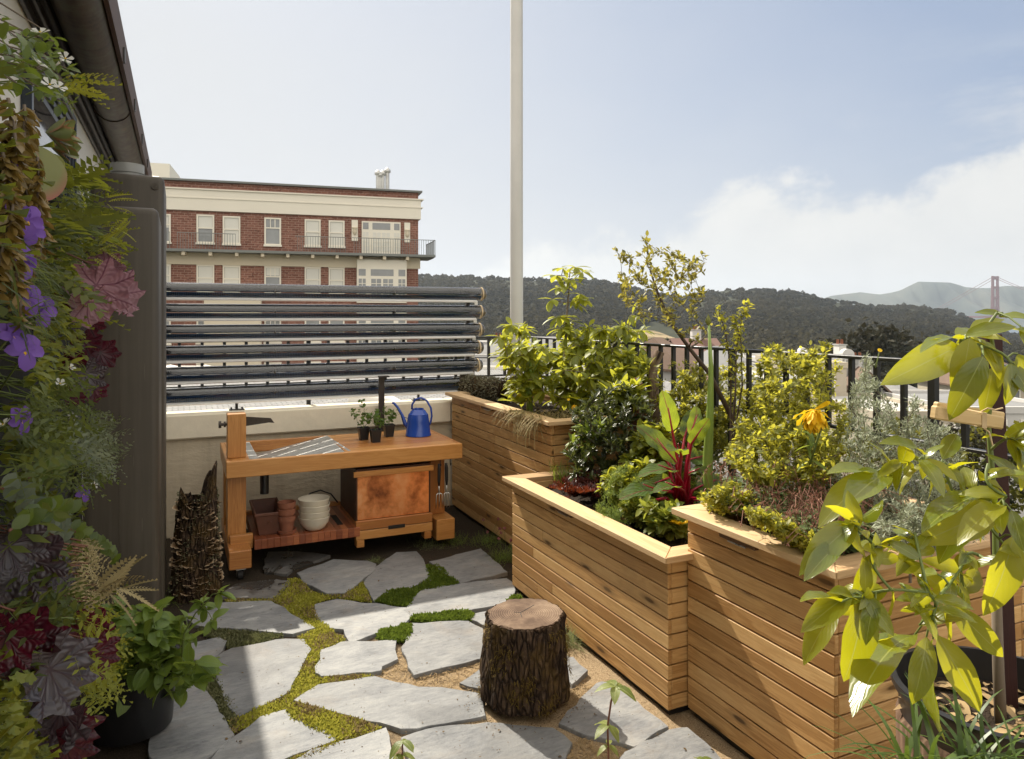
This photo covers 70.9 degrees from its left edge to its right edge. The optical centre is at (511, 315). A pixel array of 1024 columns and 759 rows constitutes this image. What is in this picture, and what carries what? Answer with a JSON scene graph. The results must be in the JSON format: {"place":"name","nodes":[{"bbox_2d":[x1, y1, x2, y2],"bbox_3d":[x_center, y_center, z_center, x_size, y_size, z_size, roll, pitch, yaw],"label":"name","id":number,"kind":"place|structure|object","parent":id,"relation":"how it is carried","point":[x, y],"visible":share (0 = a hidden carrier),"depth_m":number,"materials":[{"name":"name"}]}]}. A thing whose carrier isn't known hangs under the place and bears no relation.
{"place":"outdoors","nodes":[
{"label":"outdoors","id":0,"kind":"place"},
{"bbox_2d":[53,505,748,758],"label":"terrace floor","id":1,"kind":"structure","parent":0,"point":[594,665],"depth_m":3.77,"materials":[{"name":"gravel"}]},
{"bbox_2d":[83,205,160,644],"bbox_3d":[-2.067,0.600,3.842,0.340,2.300,0.532,0,0,-25],"label":"rain tank","id":2,"kind":"object","parent":1,"relation":"on","point":[126,520],"visible":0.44,"depth_m":3.63,"materials":[{"name":"plastic"}]},
{"bbox_2d":[90,173,165,610],"bbox_3d":[-2.323,0.468,4.379,0.385,2.565,0.602,0,0,-25],"label":"rain tank","id":3,"kind":"object","parent":1,"relation":"on","point":[146,191],"visible":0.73,"depth_m":4.20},
{"bbox_2d":[86,584,235,746],"bbox_3d":[-1.476,1.401,2.941,0.695,0.630,0.441,0,0,43],"label":"potted bramble","id":4,"kind":"object","parent":1,"relation":"on","point":[164,671],"visible":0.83,"depth_m":2.86,"materials":[{"name":"plant"}]},
{"bbox_2d":[148,685,233,758],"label":"flagstone","id":5,"kind":"object","parent":1,"relation":"on","point":[189,728],"visible":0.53,"depth_m":2.98,"materials":[{"name":"stone"}]},
{"bbox_2d":[168,460,224,603],"bbox_3d":[-1.974,1.334,4.506,0.326,0.828,0.328,0,0,-25],"label":"fungus log","id":6,"kind":"object","parent":1,"relation":"on","point":[196,565],"visible":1,"depth_m":4.42,"materials":[{"name":"brown wood"}]},
{"bbox_2d":[197,626,283,733],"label":"groundcover","id":7,"kind":"object","parent":1,"relation":"on","point":[233,640],"visible":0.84,"depth_m":3.82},
{"bbox_2d":[185,601,314,636],"bbox_3d":[-1.471,1.752,4.150,0.817,0.056,0.404,0,0,10],"label":"flagstone","id":8,"kind":"object","parent":1,"relation":"on","point":[261,616],"visible":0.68,"depth_m":4.08,"materials":[{"name":"stone"}]},
{"bbox_2d":[222,579,289,599],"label":"flagstone","id":9,"kind":"object","parent":1,"relation":"on","point":[268,588],"visible":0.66,"depth_m":4.54,"materials":[{"name":"stone"}]},
{"bbox_2d":[216,639,311,717],"bbox_3d":[-1.183,1.751,3.478,0.472,0.058,0.703,0,0,-25],"label":"flagstone","id":10,"kind":"object","parent":1,"relation":"on","point":[256,685],"visible":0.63,"depth_m":3.48,"materials":[{"name":"stone"}]},
{"bbox_2d":[212,709,334,758],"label":"flagstone","id":11,"kind":"object","parent":1,"relation":"on","point":[261,737],"visible":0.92,"depth_m":2.93,"materials":[{"name":"stone"}]},
{"bbox_2d":[263,551,329,576],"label":"flagstone","id":12,"kind":"object","parent":1,"relation":"on","point":[278,563],"visible":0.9,"depth_m":5.07,"materials":[{"name":"stone"}]},
{"bbox_2d":[225,577,381,758],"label":"yellow moss","id":13,"kind":"object","parent":1,"relation":"on","point":[334,725],"visible":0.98,"depth_m":3.42,"materials":[{"name":"plant"}]},
{"bbox_2d":[297,559,375,595],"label":"flagstone","id":14,"kind":"object","parent":1,"relation":"on","point":[335,576],"visible":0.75,"depth_m":4.77,"materials":[{"name":"stone"}]},
{"bbox_2d":[218,412,461,579],"bbox_3d":[-1.305,1.211,5.444,1.715,1.078,0.920,0,0,-25],"label":"potting bench","id":15,"kind":"object","parent":1,"relation":"on","point":[388,486],"visible":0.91,"depth_m":5.25,"materials":[{"name":"wood"}]},
{"bbox_2d":[249,497,279,535],"bbox_3d":[-1.757,1.435,5.147,0.199,0.155,0.432,0,0,-25],"label":"trough pot","id":16,"kind":"object","parent":15,"relation":"on","point":[265,514],"visible":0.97,"depth_m":4.99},
{"bbox_2d":[392,397,432,437],"bbox_3d":[-0.801,0.815,5.816,0.303,0.314,0.208,0,0,-25],"label":"watering can","id":17,"kind":"object","parent":15,"relation":"on","point":[417,424],"visible":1,"depth_m":5.77,"materials":[{"name":"blue metal"}]},
{"bbox_2d":[297,727,392,758],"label":"flagstone","id":18,"kind":"object","parent":1,"relation":"on","point":[376,744],"visible":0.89,"depth_m":2.86,"materials":[{"name":"stone"}]},
{"bbox_2d":[315,640,397,677],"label":"flagstone","id":19,"kind":"object","parent":1,"relation":"on","point":[345,658],"visible":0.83,"depth_m":3.61,"materials":[{"name":"stone"}]},
{"bbox_2d":[315,599,409,640],"bbox_3d":[-0.872,1.754,4.185,0.492,0.052,0.600,0,0,-42],"label":"flagstone","id":20,"kind":"object","parent":1,"relation":"on","point":[352,623],"visible":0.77,"depth_m":4.12,"materials":[{"name":"stone"}]},
{"bbox_2d":[293,676,485,733],"bbox_3d":[-0.532,1.752,3.216,0.868,0.057,0.368,0,0,16],"label":"flagstone","id":21,"kind":"object","parent":1,"relation":"on","point":[410,708],"visible":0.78,"depth_m":3.21,"materials":[{"name":"stone"}]},
{"bbox_2d":[363,551,430,602],"bbox_3d":[-0.775,1.753,4.820,0.441,0.054,0.881,0,0,-13],"label":"flagstone","id":22,"kind":"object","parent":1,"relation":"on","point":[399,570],"visible":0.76,"depth_m":4.80,"materials":[{"name":"stone"}]},
{"bbox_2d":[401,621,482,678],"bbox_3d":[-0.360,1.752,3.763,0.435,0.056,0.602,0,0,-5],"label":"flagstone","id":23,"kind":"object","parent":1,"relation":"on","point":[435,651],"visible":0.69,"depth_m":3.74,"materials":[{"name":"stone"}]},
{"bbox_2d":[374,563,521,643],"bbox_3d":[-0.561,1.720,4.359,0.940,0.080,0.967,0,0,-42],"label":"green moss","id":24,"kind":"object","parent":1,"relation":"on","point":[405,596],"visible":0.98,"depth_m":4.30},
{"bbox_2d":[405,578,515,614],"bbox_3d":[-0.308,1.753,4.431,0.768,0.054,0.440,0,0,-25],"label":"flagstone","id":25,"kind":"object","parent":1,"relation":"on","point":[479,596],"visible":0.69,"depth_m":4.42,"materials":[{"name":"stone"}]},
{"bbox_2d":[429,548,507,583],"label":"flagstone","id":26,"kind":"object","parent":1,"relation":"on","point":[460,567],"visible":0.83,"depth_m":4.94,"materials":[{"name":"stone"}]},
{"bbox_2d":[401,722,572,758],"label":"flagstone","id":27,"kind":"object","parent":1,"relation":"on","point":[476,741],"visible":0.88,"depth_m":2.91,"materials":[{"name":"stone"}]},
{"bbox_2d":[374,649,624,758],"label":"sawdust litter","id":28,"kind":"object","parent":1,"relation":"on","point":[574,696],"visible":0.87,"depth_m":3.37,"materials":[{"name":"wood"}]},
{"bbox_2d":[510,0,522,396],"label":"flagpole","id":29,"kind":"object","parent":1,"relation":"on","point":[516,161],"visible":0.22,"depth_m":6.40,"materials":[{"name":"metal"}]},
{"bbox_2d":[477,598,572,717],"bbox_3d":[0.060,1.540,3.267,0.449,0.380,0.448,0,0,-25],"label":"tree stump","id":30,"kind":"object","parent":1,"relation":"on","point":[523,667],"visible":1,"depth_m":3.12,"materials":[{"name":"brown wood"}]},
{"bbox_2d":[445,391,650,546],"bbox_3d":[0.217,1.224,5.828,0.890,1.052,2.035,0,0,-25],"label":"cedar planter","id":31,"kind":"object","parent":1,"relation":"on","point":[483,465],"visible":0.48,"depth_m":5.67,"materials":[{"name":"wood"}]},
{"bbox_2d":[452,374,514,402],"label":"shrub","id":32,"kind":"object","parent":31,"relation":"on","point":[486,387],"visible":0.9,"depth_m":6.38,"materials":[{"name":"plant"}]},
{"bbox_2d":[479,399,575,449],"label":"dry grass clump","id":33,"kind":"object","parent":31,"relation":"in","point":[531,425],"visible":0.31,"depth_m":5.02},
{"bbox_2d":[486,265,654,412],"bbox_3d":[0.488,0.205,5.631,1.333,1.192,1.243,0,0,3],"label":"leafy shrub","id":34,"kind":"object","parent":31,"relation":"in","point":[570,372],"visible":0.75,"depth_m":5.39,"materials":[{"name":"green plant"}]},
{"bbox_2d":[602,344,652,399],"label":"leafy herb","id":35,"kind":"object","parent":31,"relation":"on","point":[621,366],"visible":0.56,"depth_m":4.95,"materials":[{"name":"green plant"}]},
{"bbox_2d":[502,464,701,714],"bbox_3d":[0.844,1.389,4.080,1.213,0.722,1.715,0,0,-25],"label":"cedar planter","id":36,"kind":"object","parent":1,"relation":"on","point":[616,591],"visible":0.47,"depth_m":3.55,"materials":[{"name":"wood"}]},
{"bbox_2d":[549,474,603,497],"bbox_3d":[0.401,0.995,4.228,0.334,0.097,0.356,0,0,-25],"label":"red lettuce","id":37,"kind":"object","parent":36,"relation":"in","point":[582,486],"visible":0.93,"depth_m":4.19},
{"bbox_2d":[560,379,655,494],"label":"dark shrub","id":38,"kind":"object","parent":36,"relation":"in","point":[608,439],"visible":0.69,"depth_m":4.38,"materials":[{"name":"green plant"}]},
{"bbox_2d":[594,456,663,501],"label":"salad leaves","id":39,"kind":"object","parent":36,"relation":"in","point":[627,476],"visible":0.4,"depth_m":3.96,"materials":[{"name":"green plant"}]},
{"bbox_2d":[618,418,676,494],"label":"leafy herb","id":40,"kind":"object","parent":36,"relation":"in","point":[640,447],"visible":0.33,"depth_m":4.20,"materials":[{"name":"green plant"}]},
{"bbox_2d":[635,493,687,540],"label":"salad leaves","id":41,"kind":"object","parent":36,"relation":"in","point":[657,516],"visible":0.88,"depth_m":3.48,"materials":[{"name":"green plant"}]},
{"bbox_2d":[619,390,722,507],"bbox_3d":[0.904,0.765,3.925,0.482,0.710,0.924,0,0,20],"label":"red chard","id":42,"kind":"object","parent":36,"relation":"in","point":[694,427],"visible":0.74,"depth_m":3.92,"materials":[{"name":"green plant"}]},
{"bbox_2d":[665,369,737,473],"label":"railing shrub","id":43,"kind":"object","parent":36,"relation":"in","point":[687,378],"visible":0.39,"depth_m":4.60,"materials":[{"name":"green plant"}]},
{"bbox_2d":[703,314,713,502],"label":"onion stalk","id":44,"kind":"object","parent":36,"relation":"in","point":[708,451],"visible":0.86,"depth_m":3.88,"materials":[{"name":"green plant"}]},
{"bbox_2d":[669,382,849,463],"bbox_3d":[1.581,0.753,4.546,1.351,0.673,0.647,0,0,-1],"label":"fine shrub","id":45,"kind":"object","parent":36,"relation":"in","point":[686,408],"visible":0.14,"depth_m":4.43,"materials":[{"name":"green plant"}]},
{"bbox_2d":[727,340,831,453],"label":"railing shrub","id":46,"kind":"object","parent":36,"relation":"in","point":[799,365],"visible":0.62,"depth_m":3.53,"materials":[{"name":"green plant"}]},
{"bbox_2d":[749,366,854,469],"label":"fine shrub","id":47,"kind":"object","parent":36,"relation":"in","point":[819,379],"visible":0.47,"depth_m":3.36,"materials":[{"name":"green plant"}]},
{"bbox_2d":[559,681,668,749],"bbox_3d":[0.469,1.754,3.120,0.419,0.052,0.443,0,0,34],"label":"flagstone","id":48,"kind":"object","parent":1,"relation":"on","point":[638,726],"visible":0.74,"depth_m":3.08,"materials":[{"name":"stone"}]},
{"bbox_2d":[595,680,635,758],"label":"seedling","id":49,"kind":"object","parent":1,"relation":"on","point":[615,686],"visible":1,"depth_m":2.61,"materials":[{"name":"green plant"}]},
{"bbox_2d":[619,727,720,758],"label":"flagstone","id":50,"kind":"object","parent":1,"relation":"on","point":[671,743],"visible":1,"depth_m":2.87,"materials":[{"name":"stone"}]},
{"bbox_2d":[612,230,747,452],"bbox_3d":[1.035,0.203,4.296,0.881,1.404,0.747,0,0,2],"label":"twiggy tree","id":51,"kind":"object","parent":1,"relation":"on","point":[638,276],"visible":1,"depth_m":4.26,"materials":[{"name":"green plant"}]},
{"bbox_2d":[672,488,1023,758],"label":"cedar planter","id":52,"kind":"object","parent":1,"relation":"on","point":[757,689],"visible":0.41,"depth_m":2.72,"materials":[{"name":"wood"}]},
{"bbox_2d":[699,479,759,517],"bbox_3d":[0.914,0.783,3.059,0.251,0.215,0.297,0,0,11],"label":"oregano","id":53,"kind":"object","parent":52,"relation":"in","point":[719,492],"visible":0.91,"depth_m":2.96,"materials":[{"name":"yellow plant"}]},
{"bbox_2d":[743,504,814,552],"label":"trailing herb","id":54,"kind":"object","parent":52,"relation":"in","point":[769,520],"visible":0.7,"depth_m":2.53,"materials":[{"name":"yellow plant"}]},
{"bbox_2d":[723,419,851,501],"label":"railing shrub","id":55,"kind":"object","parent":52,"relation":"in","point":[743,459],"visible":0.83,"depth_m":3.07,"materials":[{"name":"green plant"}]},
{"bbox_2d":[792,401,829,470],"bbox_3d":[1.219,0.493,2.903,0.159,0.310,0.161,0,0,-34],"label":"orange calendula","id":56,"kind":"object","parent":55,"relation":"attached to","point":[814,421],"visible":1,"depth_m":2.89,"materials":[{"name":"yellow plant"}]},
{"bbox_2d":[700,451,912,555],"bbox_3d":[1.252,0.768,3.239,0.798,0.305,1.714,0,0,17],"label":"strawberry patch","id":57,"kind":"object","parent":52,"relation":"in","point":[804,505],"visible":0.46,"depth_m":2.92,"materials":[{"name":"green plant"}]},
{"bbox_2d":[831,350,924,536],"bbox_3d":[1.515,0.563,2.973,0.352,0.856,0.735,0,0,29],"label":"silver shrub","id":58,"kind":"object","parent":52,"relation":"in","point":[872,385],"visible":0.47,"depth_m":2.88,"materials":[{"name":"green plant"}]},
{"bbox_2d":[868,496,989,582],"bbox_3d":[1.435,0.756,2.481,0.376,0.307,0.595,0,0,32],"label":"silver groundplant","id":59,"kind":"object","parent":52,"relation":"in","point":[910,517],"visible":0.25,"depth_m":2.38,"materials":[{"name":"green plant"}]},
{"bbox_2d":[899,393,966,517],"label":"silver shrub","id":60,"kind":"object","parent":52,"relation":"in","point":[928,442],"visible":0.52,"depth_m":2.77,"materials":[{"name":"green plant"}]},
{"bbox_2d":[890,645,1023,758],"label":"barrel planter","id":61,"kind":"object","parent":1,"relation":"on","point":[980,659],"visible":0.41,"depth_m":1.96,"materials":[{"name":"wood"}]},
{"bbox_2d":[799,309,1023,741],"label":"leaved tree","id":62,"kind":"object","parent":61,"relation":"on","point":[953,522],"visible":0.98,"depth_m":1.72,"materials":[{"name":"green plant"}]},
{"bbox_2d":[835,673,1023,758],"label":"grass plant","id":63,"kind":"object","parent":61,"relation":"in","point":[961,752],"depth_m":1.69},
{"bbox_2d":[982,334,1018,708],"bbox_3d":[1.369,0.629,2.015,0.043,1.152,0.101,0,0,-2],"label":"wooden stake","id":64,"kind":"object","parent":61,"relation":"in","point":[1009,640],"visible":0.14,"depth_m":1.99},
{"bbox_2d":[930,402,1004,445],"bbox_3d":[1.199,0.276,1.862,0.318,0.101,0.138,0,0,-15],"label":"wooden peg","id":65,"kind":"object","parent":64,"relation":"attached to","point":[973,416],"visible":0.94,"depth_m":1.82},
{"bbox_2d":[118,0,1023,297],"label":"sky","id":66,"kind":"structure","parent":0,"point":[823,148],"materials":[{"name":"blue"}]},
{"bbox_2d":[418,280,1023,656],"bbox_3d":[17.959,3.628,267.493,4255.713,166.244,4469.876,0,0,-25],"label":"terrain","id":67,"kind":"structure","parent":0,"point":[660,327],"depth_m":858.59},
{"bbox_2d":[161,177,435,365],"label":"brick building","id":68,"kind":"structure","parent":67,"relation":"on","point":[223,231],"depth_m":47.38,"materials":[{"name":"red brick"}]},
{"bbox_2d":[166,366,721,411],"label":"neighbour roof","id":69,"kind":"structure","parent":67,"relation":"on","point":[666,384],"depth_m":9.59,"materials":[{"name":"grey"}]},
{"bbox_2d":[641,337,696,468],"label":"house","id":70,"kind":"structure","parent":67,"relation":"on","point":[667,358],"depth_m":55.94,"materials":[{"name":"white paint"}]},
{"bbox_2d":[418,273,1023,363],"bbox_3d":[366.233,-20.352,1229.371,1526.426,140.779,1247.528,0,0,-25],"label":"forest","id":71,"kind":"object","parent":67,"relation":"on","point":[771,320],"visible":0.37,"depth_m":940.90,"materials":[{"name":"plant"}]},
{"bbox_2d":[809,317,949,387],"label":"evergreen tree","id":72,"kind":"object","parent":67,"relation":"on","point":[891,339],"visible":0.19,"depth_m":164.04,"materials":[{"name":"green plant"}]},
{"bbox_2d":[811,393,953,498],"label":"house","id":73,"kind":"structure","parent":67,"relation":"on","point":[839,397],"depth_m":40.23,"materials":[{"name":"beige paint"}]},
{"bbox_2d":[881,390,1023,517],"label":"house","id":74,"kind":"structure","parent":67,"relation":"on","point":[1014,406],"depth_m":42.62,"materials":[{"name":"white paint"}]},
{"bbox_2d":[714,299,754,442],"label":"slender shrub","id":75,"kind":"object","parent":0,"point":[730,361],"visible":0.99,"depth_m":3.96,"materials":[{"name":"green plant"}]},
{"bbox_2d":[824,282,1023,327],"bbox_3d":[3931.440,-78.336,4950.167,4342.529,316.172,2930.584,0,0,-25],"label":"hills","id":76,"kind":"structure","parent":0,"point":[932,295],"depth_m":4921.32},
{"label":"terrace slab","id":77,"kind":"structure","parent":0,"visible":0},
{"bbox_2d":[0,0,151,622],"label":"house","id":78,"kind":"structure","parent":77,"relation":"on","point":[91,32],"depth_m":3.49,"materials":[{"name":"metal"}]},
{"bbox_2d":[0,472,73,552],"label":"creeping plant","id":79,"kind":"object","parent":78,"relation":"attached to","point":[65,525],"visible":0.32,"depth_m":1.35,"materials":[{"name":"green plant"}]},
{"bbox_2d":[0,227,81,757],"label":"green wall panel","id":80,"kind":"structure","parent":78,"relation":"attached to","point":[20,375],"depth_m":2.29,"materials":[{"name":"plant"}]},
{"bbox_2d":[0,57,54,322],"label":"fern","id":81,"kind":"object","parent":80,"relation":"attached to","point":[6,189],"visible":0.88,"depth_m":1.09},
{"bbox_2d":[0,98,56,332],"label":"trailing succulent","id":82,"kind":"object","parent":80,"relation":"attached to","point":[15,224],"visible":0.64,"depth_m":1.25,"materials":[{"name":"plant"}]},
{"bbox_2d":[32,147,66,200],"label":"paddle plant","id":83,"kind":"object","parent":82,"relation":"on","point":[54,168],"visible":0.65,"depth_m":1.56,"materials":[{"name":"green plant"}]},
{"bbox_2d":[0,644,61,758],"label":"fern","id":84,"kind":"object","parent":80,"relation":"attached to","point":[6,694],"visible":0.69,"depth_m":1.07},
{"bbox_2d":[0,234,78,360],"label":"trailing plant","id":85,"kind":"object","parent":80,"relation":"attached to","point":[39,271],"visible":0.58,"depth_m":1.40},
{"bbox_2d":[0,334,43,390],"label":"viola","id":86,"kind":"object","parent":85,"relation":"attached to","point":[24,362],"visible":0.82,"depth_m":1.36,"materials":[{"name":"purple plant"}]},
{"bbox_2d":[0,670,86,758],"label":"lime fern","id":87,"kind":"object","parent":80,"relation":"attached to","point":[26,740],"visible":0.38,"depth_m":1.25,"materials":[{"name":"green plant"}]},
{"bbox_2d":[0,373,88,548],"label":"trailing plant","id":88,"kind":"object","parent":80,"relation":"attached to","point":[10,511],"visible":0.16,"depth_m":1.60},
{"bbox_2d":[0,289,96,401],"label":"trailing plant","id":89,"kind":"object","parent":80,"relation":"attached to","point":[43,363],"visible":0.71,"depth_m":1.75,"materials":[{"name":"green plant"}]},
{"bbox_2d":[0,518,98,754],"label":"heuchera","id":90,"kind":"object","parent":80,"relation":"attached to","point":[59,684],"visible":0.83,"depth_m":1.38,"materials":[{"name":"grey plant"}]},
{"bbox_2d":[0,525,116,615],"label":"dry fern","id":91,"kind":"object","parent":80,"relation":"attached to","point":[91,547],"visible":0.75,"depth_m":1.84,"materials":[{"name":"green plant"}]},
{"bbox_2d":[0,602,121,758],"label":"heuchera","id":92,"kind":"object","parent":80,"relation":"attached to","point":[25,625],"visible":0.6,"depth_m":1.41,"materials":[{"name":"red plant"}]},
{"bbox_2d":[0,366,125,512],"bbox_3d":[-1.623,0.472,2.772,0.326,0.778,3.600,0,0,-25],"label":"feathery plant","id":93,"kind":"object","parent":80,"relation":"attached to","point":[54,443],"visible":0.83,"depth_m":1.49,"materials":[{"name":"plant"}]},
{"bbox_2d":[0,500,127,690],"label":"fern","id":94,"kind":"object","parent":80,"relation":"attached to","point":[62,609],"visible":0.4,"depth_m":1.38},
{"bbox_2d":[0,407,134,488],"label":"feathery plant","id":95,"kind":"object","parent":80,"relation":"attached to","point":[94,452],"visible":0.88,"depth_m":1.98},
{"bbox_2d":[32,266,121,405],"bbox_3d":[-1.421,0.074,2.312,0.274,0.454,0.429,0,0,-25],"label":"heuchera","id":96,"kind":"object","parent":80,"relation":"attached to","point":[105,353],"visible":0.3,"depth_m":2.34,"materials":[{"name":"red plant"}]},
{"bbox_2d":[21,593,137,722],"bbox_3d":[-1.300,1.035,2.121,0.364,0.808,1.692,0,0,-25],"label":"lime fern","id":97,"kind":"object","parent":80,"relation":"attached to","point":[107,683],"visible":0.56,"depth_m":1.70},
{"bbox_2d":[0,554,158,625],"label":"dry fern","id":98,"kind":"object","parent":80,"relation":"attached to","point":[119,575],"visible":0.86,"depth_m":2.17,"materials":[{"name":"brown plant"}]},
{"bbox_2d":[35,154,137,324],"bbox_3d":[-1.687,-0.286,2.935,0.347,0.655,3.025,0,0,-25],"label":"fern","id":99,"kind":"object","parent":80,"relation":"attached to","point":[82,217],"visible":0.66,"depth_m":2.09,"materials":[{"name":"plant"}]},
{"bbox_2d":[36,243,145,328],"bbox_3d":[-1.328,-0.089,2.215,0.362,0.254,0.750,0,0,-25],"label":"heuchera","id":100,"kind":"object","parent":80,"relation":"attached to","point":[110,279],"visible":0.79,"depth_m":2.06,"materials":[{"name":"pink plant"}]},
{"bbox_2d":[44,187,139,264],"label":"fern","id":101,"kind":"object","parent":80,"relation":"attached to","point":[117,231],"visible":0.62,"depth_m":2.38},
{"bbox_2d":[0,2,86,116],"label":"bacopa","id":102,"kind":"object","parent":78,"relation":"attached to","point":[33,75],"visible":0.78,"depth_m":1.68,"materials":[{"name":"green plant"}]},
{"bbox_2d":[21,35,76,254],"bbox_3d":[-2.147,-0.644,3.371,0.038,0.889,1.320,0,0,-25],"label":"window","id":103,"kind":"structure","parent":78,"relation":"in","point":[44,110],"depth_m":3.25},
{"bbox_2d":[0,41,121,108],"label":"fern","id":104,"kind":"object","parent":78,"relation":"attached to","point":[77,89],"visible":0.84,"depth_m":2.00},
{"bbox_2d":[8,451,120,564],"bbox_3d":[-1.240,0.660,2.114,0.048,0.753,1.994,0,0,-25],"label":"creeping plant","id":105,"kind":"object","parent":78,"relation":"attached to","point":[37,514],"visible":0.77,"depth_m":1.52,"materials":[{"name":"green plant"}]},
{"bbox_2d":[166,397,453,537],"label":"parapet wall","id":106,"kind":"structure","parent":77,"relation":"on","point":[195,439],"depth_m":5.95,"materials":[{"name":"paint"}]},
{"bbox_2d":[166,282,486,410],"bbox_3d":[-1.597,0.254,6.286,2.960,1.046,0.164,0,0,-25],"label":"solar collector","id":107,"kind":"object","parent":106,"relation":"on","point":[467,312],"visible":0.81,"depth_m":6.19,"materials":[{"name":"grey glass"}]},
{"bbox_2d":[166,336,523,404],"bbox_3d":[-1.888,1.028,6.287,4.430,1.645,0.045,0,0,-25],"label":"iron railing","id":108,"kind":"object","parent":77,"relation":"on","point":[308,402],"visible":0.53,"depth_m":6.44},
{"bbox_2d":[528,336,1013,498],"bbox_3d":[1.466,1.028,4.347,0.045,1.645,6.270,0,0,-25],"label":"iron railing","id":109,"kind":"object","parent":77,"relation":"on","point":[932,391],"visible":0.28,"depth_m":3.89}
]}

